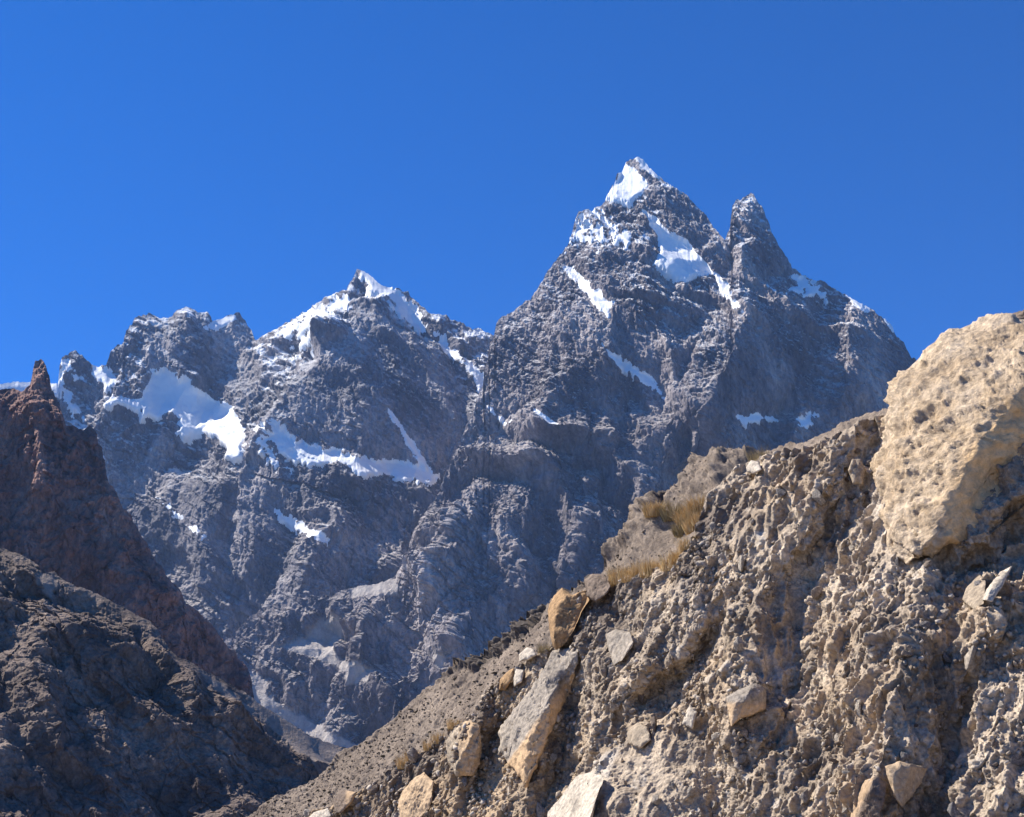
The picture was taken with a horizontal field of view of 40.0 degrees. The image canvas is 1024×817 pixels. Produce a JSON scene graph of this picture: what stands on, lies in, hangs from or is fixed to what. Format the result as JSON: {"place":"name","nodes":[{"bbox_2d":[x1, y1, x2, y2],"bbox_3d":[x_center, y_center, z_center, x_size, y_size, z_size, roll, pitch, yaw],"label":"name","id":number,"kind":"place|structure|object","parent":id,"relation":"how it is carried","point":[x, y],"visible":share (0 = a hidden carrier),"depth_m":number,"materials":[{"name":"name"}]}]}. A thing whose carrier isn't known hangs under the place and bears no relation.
{"place":"outdoors","nodes":[
{"label":"outdoors","id":0,"kind":"place"},
{"bbox_2d":[0,359,253,697],"bbox_3d":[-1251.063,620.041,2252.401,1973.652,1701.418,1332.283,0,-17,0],"label":"mountain","id":1,"kind":"structure","parent":0,"point":[65,516],"depth_m":2173.77,"materials":[{"name":"stone"}]},
{"bbox_2d":[0,547,345,816],"bbox_3d":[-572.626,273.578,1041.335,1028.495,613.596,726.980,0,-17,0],"label":"hill","id":2,"kind":"structure","parent":0,"point":[108,708],"depth_m":897.49,"materials":[{"name":"stone"}]},
{"bbox_2d":[0,269,493,640],"bbox_3d":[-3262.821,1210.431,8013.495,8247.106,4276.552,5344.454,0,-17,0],"label":"mountain","id":3,"kind":"structure","parent":0,"point":[309,453],"depth_m":7354.64,"materials":[{"name":"stone"}]},
{"bbox_2d":[444,717,460,728],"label":"dry grass tussock","id":4,"kind":"object","parent":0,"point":[451,726],"visible":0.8,"depth_m":28.35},
{"bbox_2d":[0,0,1023,383],"label":"sky","id":5,"kind":"structure","parent":0,"point":[160,158],"materials":[{"name":"blue"}]},
{"bbox_2d":[246,408,887,816],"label":"scree slope","id":6,"kind":"structure","parent":0,"point":[702,478],"depth_m":228.72,"materials":[{"name":"gravel"}]},
{"bbox_2d":[251,447,771,816],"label":"scree rubble","id":7,"kind":"object","parent":6,"relation":"on","point":[359,745],"visible":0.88,"depth_m":243.76,"materials":[{"name":"stone"}]},
{"bbox_2d":[637,498,669,517],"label":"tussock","id":8,"kind":"object","parent":6,"relation":"on","point":[649,510],"visible":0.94,"depth_m":203.14,"materials":[{"name":"yellow plant"}]},
{"bbox_2d":[655,498,683,522],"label":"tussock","id":9,"kind":"object","parent":6,"relation":"on","point":[664,516],"visible":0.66,"depth_m":200.94,"materials":[{"name":"yellow plant"}]},
{"bbox_2d":[663,504,691,527],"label":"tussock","id":10,"kind":"object","parent":6,"relation":"on","point":[681,516],"visible":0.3,"depth_m":197.27,"materials":[{"name":"yellow plant"}]},
{"bbox_2d":[670,518,690,537],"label":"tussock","id":11,"kind":"object","parent":6,"relation":"on","point":[677,531],"visible":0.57,"depth_m":196.03,"materials":[{"name":"yellow plant"}]},
{"bbox_2d":[678,514,694,534],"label":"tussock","id":12,"kind":"object","parent":6,"relation":"on","point":[689,528],"visible":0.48,"depth_m":191.53,"materials":[{"name":"yellow plant"}]},
{"bbox_2d":[680,499,701,518],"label":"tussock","id":13,"kind":"object","parent":6,"relation":"on","point":[689,511],"visible":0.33,"depth_m":195.66,"materials":[{"name":"yellow plant"}]},
{"bbox_2d":[682,493,704,512],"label":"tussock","id":14,"kind":"object","parent":6,"relation":"on","point":[699,505],"visible":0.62,"depth_m":195.35,"materials":[{"name":"yellow plant"}]},
{"bbox_2d":[685,508,701,526],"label":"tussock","id":15,"kind":"object","parent":6,"relation":"on","point":[694,520],"visible":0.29,"depth_m":189.90,"materials":[{"name":"yellow plant"}]},
{"bbox_2d":[224,157,916,747],"bbox_3d":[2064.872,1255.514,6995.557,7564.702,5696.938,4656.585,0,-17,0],"label":"mountain","id":16,"kind":"structure","parent":0,"point":[656,331],"depth_m":6081.98,"materials":[{"name":"stone"}]},
{"bbox_2d":[301,415,1023,816],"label":"gravel bank","id":17,"kind":"structure","parent":0,"point":[660,757],"depth_m":22.09,"materials":[{"name":"gravel"}]},
{"bbox_2d":[309,808,330,816],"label":"boulder","id":18,"kind":"object","parent":17,"relation":"on","point":[324,813],"visible":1,"depth_m":30.55,"materials":[{"name":"stone"}]},
{"bbox_2d":[333,790,356,813],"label":"boulder","id":19,"kind":"object","parent":17,"relation":"on","point":[342,800],"visible":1,"depth_m":30.02,"materials":[{"name":"brown stone"}]},
{"bbox_2d":[350,797,359,806],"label":"embedded stone","id":20,"kind":"object","parent":17,"relation":"on","point":[355,801],"visible":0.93,"depth_m":29.97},
{"bbox_2d":[370,784,378,793],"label":"embedded stone","id":21,"kind":"object","parent":17,"relation":"on","point":[374,789],"visible":1,"depth_m":29.58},
{"bbox_2d":[393,753,408,768],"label":"dry grass tussock","id":22,"kind":"object","parent":17,"relation":"on","point":[400,764],"visible":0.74,"depth_m":29.41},
{"bbox_2d":[407,747,417,762],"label":"embedded stone","id":23,"kind":"object","parent":17,"relation":"on","point":[412,753],"visible":1,"depth_m":29.10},
{"bbox_2d":[398,772,433,816],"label":"boulder","id":24,"kind":"object","parent":17,"relation":"on","point":[415,799],"visible":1,"depth_m":28.14,"materials":[{"name":"beige stone"}]},
{"bbox_2d":[419,739,436,750],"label":"dry grass tussock","id":25,"kind":"object","parent":17,"relation":"on","point":[425,747],"visible":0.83,"depth_m":29.10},
{"bbox_2d":[428,730,446,743],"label":"dry grass tussock","id":26,"kind":"object","parent":17,"relation":"on","point":[435,738],"visible":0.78,"depth_m":28.93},
{"bbox_2d":[445,720,481,776],"bbox_3d":[-0.988,6.709,27.727,0.562,1.098,1.546,5,-18,-15],"label":"boulder","id":27,"kind":"object","parent":17,"relation":"on","point":[467,763],"visible":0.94,"depth_m":27.12,"materials":[{"name":"beige stone"}]},
{"bbox_2d":[462,776,467,786],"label":"embedded stone","id":28,"kind":"object","parent":17,"relation":"on","point":[464,781],"visible":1,"depth_m":27.11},
{"bbox_2d":[500,803,506,812],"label":"embedded stone","id":29,"kind":"object","parent":17,"relation":"on","point":[503,808],"visible":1,"depth_m":25.55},
{"bbox_2d":[499,668,513,690],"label":"stone","id":30,"kind":"object","parent":17,"relation":"on","point":[506,679],"visible":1,"depth_m":27.55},
{"bbox_2d":[513,669,523,686],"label":"stone","id":31,"kind":"object","parent":17,"relation":"on","point":[518,677],"visible":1,"depth_m":27.29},
{"bbox_2d":[519,647,536,661],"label":"boulder","id":32,"kind":"object","parent":17,"relation":"on","point":[527,653],"visible":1,"depth_m":27.46,"materials":[{"name":"stone"}]},
{"bbox_2d":[497,648,578,787],"bbox_3d":[0.415,5.895,26.741,1.209,2.629,2.203,6,-19,-20],"label":"boulder","id":33,"kind":"object","parent":17,"relation":"on","point":[526,729],"visible":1,"depth_m":26.19,"materials":[{"name":"grey stone"}]},
{"bbox_2d":[536,802,544,816],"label":"embedded stone","id":34,"kind":"object","parent":17,"relation":"on","point":[540,810],"visible":1,"depth_m":25.29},
{"bbox_2d":[536,642,551,652],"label":"dry grass tussock","id":35,"kind":"object","parent":17,"relation":"on","point":[540,649],"visible":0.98,"depth_m":27.44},
{"bbox_2d":[548,753,556,764],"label":"embedded stone","id":36,"kind":"object","parent":17,"relation":"on","point":[553,757],"visible":1,"depth_m":25.69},
{"bbox_2d":[548,588,588,649],"bbox_3d":[0.994,4.021,27.166,0.603,1.297,1.276,11,-21,-32],"label":"boulder","id":37,"kind":"object","parent":17,"relation":"on","point":[565,609],"visible":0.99,"depth_m":27.00,"materials":[{"name":"orange stone"}]},
{"bbox_2d":[547,772,603,816],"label":"boulder","id":38,"kind":"object","parent":17,"relation":"on","point":[578,798],"visible":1,"depth_m":23.61,"materials":[{"name":"stone"}]},
{"bbox_2d":[586,689,591,697],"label":"embedded stone","id":39,"kind":"object","parent":17,"relation":"on","point":[589,693],"visible":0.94,"depth_m":25.55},
{"bbox_2d":[584,574,610,601],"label":"boulder","id":40,"kind":"object","parent":17,"relation":"on","point":[597,588],"visible":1,"depth_m":26.77,"materials":[{"name":"grey stone"}]},
{"bbox_2d":[600,668,606,676],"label":"embedded stone","id":41,"kind":"object","parent":17,"relation":"on","point":[603,672],"visible":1,"depth_m":25.18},
{"bbox_2d":[604,737,609,744],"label":"embedded stone","id":42,"kind":"object","parent":17,"relation":"on","point":[606,740],"visible":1,"depth_m":24.10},
{"bbox_2d":[605,565,628,585],"bbox_3d":[2.017,3.156,26.731,0.618,0.402,0.604,18,-29,-36],"label":"dry grass tussock","id":43,"kind":"object","parent":17,"relation":"on","point":[613,581],"visible":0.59,"depth_m":26.66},
{"bbox_2d":[606,562,630,578],"bbox_3d":[2.091,3.176,26.966,0.749,0.402,0.714,-13,-25,28],"label":"dry grass tussock","id":44,"kind":"object","parent":17,"relation":"on","point":[620,565],"visible":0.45,"depth_m":26.86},
{"bbox_2d":[606,629,633,664],"bbox_3d":[1.948,4.307,25.443,0.334,0.735,1.145,2,-18,-7],"label":"boulder","id":45,"kind":"object","parent":17,"relation":"on","point":[620,644],"visible":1,"depth_m":25.32,"materials":[{"name":"grey stone"}]},
{"bbox_2d":[614,566,627,583],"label":"dry grass tussock","id":46,"kind":"object","parent":17,"relation":"on","point":[624,569],"visible":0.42,"depth_m":26.56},
{"bbox_2d":[616,569,636,582],"bbox_3d":[2.152,3.110,26.300,0.522,0.288,0.498,7,-16,-35],"label":"dry grass tussock","id":47,"kind":"object","parent":17,"relation":"on","point":[626,577],"visible":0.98,"depth_m":26.20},
{"bbox_2d":[629,707,636,713],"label":"embedded stone","id":48,"kind":"object","parent":17,"relation":"on","point":[632,711],"visible":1,"depth_m":24.08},
{"bbox_2d":[626,561,641,576],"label":"dry grass tussock","id":49,"kind":"object","parent":17,"relation":"on","point":[634,569],"visible":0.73,"depth_m":26.25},
{"bbox_2d":[627,722,650,748],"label":"boulder","id":50,"kind":"object","parent":17,"relation":"on","point":[638,734],"visible":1,"depth_m":23.35,"materials":[{"name":"beige stone"}]},
{"bbox_2d":[637,620,642,628],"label":"embedded stone","id":51,"kind":"object","parent":17,"relation":"on","point":[639,624],"visible":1,"depth_m":25.17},
{"bbox_2d":[638,694,643,704],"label":"embedded stone","id":52,"kind":"object","parent":17,"relation":"on","point":[640,698],"visible":1,"depth_m":24.20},
{"bbox_2d":[633,557,656,577],"bbox_3d":[2.530,2.948,26.125,0.614,0.402,0.620,10,-24,-16],"label":"dry grass tussock","id":53,"kind":"object","parent":17,"relation":"on","point":[642,574],"visible":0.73,"depth_m":25.99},
{"bbox_2d":[638,558,665,577],"bbox_3d":[2.575,2.943,25.980,0.578,0.359,0.562,19,-28,-39],"label":"dry grass tussock","id":54,"kind":"object","parent":17,"relation":"on","point":[649,571],"visible":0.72,"depth_m":25.86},
{"bbox_2d":[651,716,656,731],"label":"embedded stone","id":55,"kind":"object","parent":17,"relation":"on","point":[654,723],"visible":1,"depth_m":23.31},
{"bbox_2d":[652,793,660,804],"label":"embedded stone","id":56,"kind":"object","parent":17,"relation":"on","point":[656,800],"visible":1,"depth_m":21.93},
{"bbox_2d":[657,602,663,610],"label":"embedded stone","id":57,"kind":"object","parent":17,"relation":"on","point":[660,606],"visible":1,"depth_m":24.92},
{"bbox_2d":[660,623,669,630],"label":"embedded stone","id":58,"kind":"object","parent":17,"relation":"on","point":[664,626],"visible":1,"depth_m":24.30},
{"bbox_2d":[656,550,678,570],"bbox_3d":[2.898,2.771,25.523,0.629,0.386,0.612,10,-15,-16],"label":"dry grass tussock","id":59,"kind":"object","parent":17,"relation":"on","point":[663,566],"visible":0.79,"depth_m":25.46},
{"bbox_2d":[667,550,678,564],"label":"dry grass tussock","id":60,"kind":"object","parent":17,"relation":"on","point":[673,560],"visible":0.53,"depth_m":25.47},
{"bbox_2d":[673,723,678,733],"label":"embedded stone","id":61,"kind":"object","parent":17,"relation":"on","point":[676,728],"visible":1,"depth_m":22.84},
{"bbox_2d":[673,538,688,554],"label":"dry grass tussock","id":62,"kind":"object","parent":17,"relation":"on","point":[679,548],"visible":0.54,"depth_m":25.43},
{"bbox_2d":[685,770,691,777],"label":"embedded stone","id":63,"kind":"object","parent":17,"relation":"on","point":[688,773],"visible":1,"depth_m":22.11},
{"bbox_2d":[677,533,700,550],"bbox_3d":[3.183,2.394,25.342,0.610,0.322,0.596,7,-19,-23],"label":"dry grass tussock","id":64,"kind":"object","parent":17,"relation":"on","point":[682,547],"visible":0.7,"depth_m":25.27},
{"bbox_2d":[682,705,697,728],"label":"stone","id":65,"kind":"object","parent":17,"relation":"on","point":[689,718],"visible":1,"depth_m":22.72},
{"bbox_2d":[687,786,693,796],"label":"embedded stone","id":66,"kind":"object","parent":17,"relation":"on","point":[690,791],"visible":1,"depth_m":21.76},
{"bbox_2d":[695,560,707,566],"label":"embedded stone","id":67,"kind":"object","parent":17,"relation":"on","point":[700,563],"visible":1,"depth_m":24.52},
{"bbox_2d":[702,594,709,602],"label":"embedded stone","id":68,"kind":"object","parent":17,"relation":"on","point":[705,598],"visible":1,"depth_m":24.06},
{"bbox_2d":[709,522,715,531],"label":"embedded stone","id":69,"kind":"object","parent":17,"relation":"on","point":[712,525],"visible":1,"depth_m":25.08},
{"bbox_2d":[711,801,716,809],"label":"embedded stone","id":70,"kind":"object","parent":17,"relation":"on","point":[714,805],"visible":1,"depth_m":21.67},
{"bbox_2d":[711,625,718,632],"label":"embedded stone","id":71,"kind":"object","parent":17,"relation":"on","point":[715,629],"visible":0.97,"depth_m":23.88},
{"bbox_2d":[711,732,720,741],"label":"embedded stone","id":72,"kind":"object","parent":17,"relation":"on","point":[715,736],"visible":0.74,"depth_m":21.84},
{"bbox_2d":[728,608,734,617],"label":"embedded stone","id":73,"kind":"object","parent":17,"relation":"on","point":[731,611],"visible":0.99,"depth_m":23.02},
{"bbox_2d":[733,636,742,651],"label":"embedded stone","id":74,"kind":"object","parent":17,"relation":"on","point":[738,644],"visible":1,"depth_m":22.18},
{"bbox_2d":[738,555,744,571],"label":"embedded stone","id":75,"kind":"object","parent":17,"relation":"on","point":[741,563],"visible":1,"depth_m":23.68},
{"bbox_2d":[739,753,746,762],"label":"embedded stone","id":76,"kind":"object","parent":17,"relation":"on","point":[742,757],"visible":1,"depth_m":21.03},
{"bbox_2d":[742,729,747,737],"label":"embedded stone","id":77,"kind":"object","parent":17,"relation":"on","point":[745,733],"visible":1,"depth_m":21.06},
{"bbox_2d":[726,683,766,726],"bbox_3d":[3.584,4.486,21.313,0.639,0.671,0.605,0,-17,0],"label":"boulder","id":78,"kind":"object","parent":17,"relation":"on","point":[749,700],"visible":1,"depth_m":21.14,"materials":[{"name":"grey stone"}]},
{"bbox_2d":[746,460,761,473],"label":"stone","id":79,"kind":"object","parent":17,"relation":"on","point":[753,467],"visible":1,"depth_m":25.22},
{"bbox_2d":[745,445,768,461],"bbox_3d":[4.508,0.843,25.784,0.656,0.340,0.702,-1,-19,-15],"label":"dry grass tussock","id":80,"kind":"object","parent":17,"relation":"on","point":[753,458],"visible":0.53,"depth_m":25.73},
{"bbox_2d":[776,489,786,497],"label":"embedded stone","id":81,"kind":"object","parent":17,"relation":"on","point":[781,492],"visible":1,"depth_m":24.03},
{"bbox_2d":[800,789,808,803],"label":"embedded stone","id":82,"kind":"object","parent":17,"relation":"on","point":[804,796],"visible":1,"depth_m":19.42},
{"bbox_2d":[803,646,810,653],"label":"embedded stone","id":83,"kind":"object","parent":17,"relation":"on","point":[807,650],"visible":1,"depth_m":22.09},
{"bbox_2d":[807,554,811,566],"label":"embedded stone","id":84,"kind":"object","parent":17,"relation":"on","point":[809,561],"visible":1,"depth_m":23.28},
{"bbox_2d":[807,665,815,671],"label":"embedded stone","id":85,"kind":"object","parent":17,"relation":"on","point":[810,668],"visible":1,"depth_m":21.76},
{"bbox_2d":[811,586,821,598],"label":"embedded stone","id":86,"kind":"object","parent":17,"relation":"on","point":[816,592],"visible":1,"depth_m":22.60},
{"bbox_2d":[812,489,825,505],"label":"embedded stone","id":87,"kind":"object","parent":17,"relation":"on","point":[818,498],"visible":1,"depth_m":23.16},
{"bbox_2d":[829,787,836,794],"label":"embedded stone","id":88,"kind":"object","parent":17,"relation":"on","point":[833,791],"visible":1,"depth_m":18.86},
{"bbox_2d":[828,757,838,763],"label":"embedded stone","id":89,"kind":"object","parent":17,"relation":"on","point":[833,760],"visible":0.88,"depth_m":19.54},
{"bbox_2d":[837,454,849,467],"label":"embedded stone","id":90,"kind":"object","parent":17,"relation":"on","point":[842,460],"visible":0.98,"depth_m":23.44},
{"bbox_2d":[839,573,849,586],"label":"embedded stone","id":91,"kind":"object","parent":17,"relation":"on","point":[844,579],"visible":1,"depth_m":21.65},
{"bbox_2d":[848,459,865,484],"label":"stone","id":92,"kind":"object","parent":17,"relation":"on","point":[857,470],"visible":1,"depth_m":23.14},
{"bbox_2d":[855,699,861,715],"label":"embedded stone","id":93,"kind":"object","parent":17,"relation":"on","point":[858,705],"visible":1,"depth_m":19.37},
{"bbox_2d":[850,776,886,816],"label":"boulder","id":94,"kind":"object","parent":17,"relation":"on","point":[871,798],"visible":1,"depth_m":17.75,"materials":[{"name":"brown stone"}]},
{"bbox_2d":[878,688,882,698],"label":"embedded stone","id":95,"kind":"object","parent":17,"relation":"on","point":[880,693],"visible":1,"depth_m":18.94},
{"bbox_2d":[895,556,899,565],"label":"embedded stone","id":96,"kind":"object","parent":17,"relation":"on","point":[897,561],"visible":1,"depth_m":21.00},
{"bbox_2d":[900,752,909,761],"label":"embedded stone","id":97,"kind":"object","parent":17,"relation":"on","point":[904,756],"visible":0.94,"depth_m":18.27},
{"bbox_2d":[885,761,927,806],"bbox_3d":[5.080,4.796,17.955,0.786,0.578,0.276,9,-20,-27],"label":"boulder","id":98,"kind":"object","parent":17,"relation":"on","point":[904,779],"visible":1,"depth_m":17.80,"materials":[{"name":"beige stone"}]},
{"bbox_2d":[901,650,911,655],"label":"embedded stone","id":99,"kind":"object","parent":17,"relation":"on","point":[905,653],"visible":1,"depth_m":19.07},
{"bbox_2d":[919,621,930,629],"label":"embedded stone","id":100,"kind":"object","parent":17,"relation":"on","point":[927,624],"visible":1,"depth_m":19.40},
{"bbox_2d":[923,560,932,567],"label":"embedded stone","id":101,"kind":"object","parent":17,"relation":"on","point":[927,564],"visible":1,"depth_m":20.44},
{"bbox_2d":[937,768,943,774],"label":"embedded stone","id":102,"kind":"object","parent":17,"relation":"on","point":[940,771],"visible":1,"depth_m":18.47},
{"bbox_2d":[936,609,949,619],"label":"embedded stone","id":103,"kind":"object","parent":17,"relation":"on","point":[943,614],"visible":0.94,"depth_m":19.73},
{"bbox_2d":[870,313,1023,564],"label":"boulder","id":104,"kind":"object","parent":17,"relation":"on","point":[952,423],"visible":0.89,"depth_m":21.68,"materials":[{"name":"stone"}]},
{"bbox_2d":[1013,310,1023,319],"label":"boulder","id":105,"kind":"object","parent":104,"relation":"on","point":[1019,314],"visible":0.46,"depth_m":24.77,"materials":[{"name":"grey stone"}]},
{"bbox_2d":[943,652,951,662],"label":"embedded stone","id":106,"kind":"object","parent":17,"relation":"on","point":[946,657],"visible":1,"depth_m":19.18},
{"bbox_2d":[947,750,955,761],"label":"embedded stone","id":107,"kind":"object","parent":17,"relation":"on","point":[951,756],"visible":1,"depth_m":18.66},
{"bbox_2d":[947,802,958,816],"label":"embedded stone","id":108,"kind":"object","parent":17,"relation":"on","point":[952,809],"visible":1,"depth_m":17.27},
{"bbox_2d":[958,689,966,696],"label":"embedded stone","id":109,"kind":"object","parent":17,"relation":"on","point":[962,692],"visible":1,"depth_m":18.86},
{"bbox_2d":[962,575,985,608],"bbox_3d":[6.444,2.526,19.551,0.342,0.666,1.205,-3,-18,9],"label":"boulder","id":110,"kind":"object","parent":17,"relation":"on","point":[973,595],"visible":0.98,"depth_m":19.49,"materials":[{"name":"beige stone"}]},
{"bbox_2d":[964,645,985,677],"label":"stone","id":111,"kind":"object","parent":17,"relation":"on","point":[971,668],"visible":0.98,"depth_m":18.73,"materials":[{"name":"stone"}]},
{"bbox_2d":[982,566,1011,601],"bbox_3d":[6.682,2.412,19.354,0.202,0.666,1.227,-13,-21,35],"label":"stone","id":112,"kind":"object","parent":17,"relation":"on","point":[993,589],"visible":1,"depth_m":19.14,"materials":[{"name":"stone"}]},
{"bbox_2d":[997,700,1004,708],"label":"embedded stone","id":113,"kind":"object","parent":17,"relation":"on","point":[1000,704],"visible":1,"depth_m":18.14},
{"bbox_2d":[1010,593,1018,600],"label":"embedded stone","id":114,"kind":"object","parent":17,"relation":"on","point":[1015,596],"visible":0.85,"depth_m":19.19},
{"bbox_2d":[1011,754,1023,765],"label":"embedded stone","id":115,"kind":"object","parent":17,"relation":"on","point":[1017,759],"visible":1,"depth_m":17.42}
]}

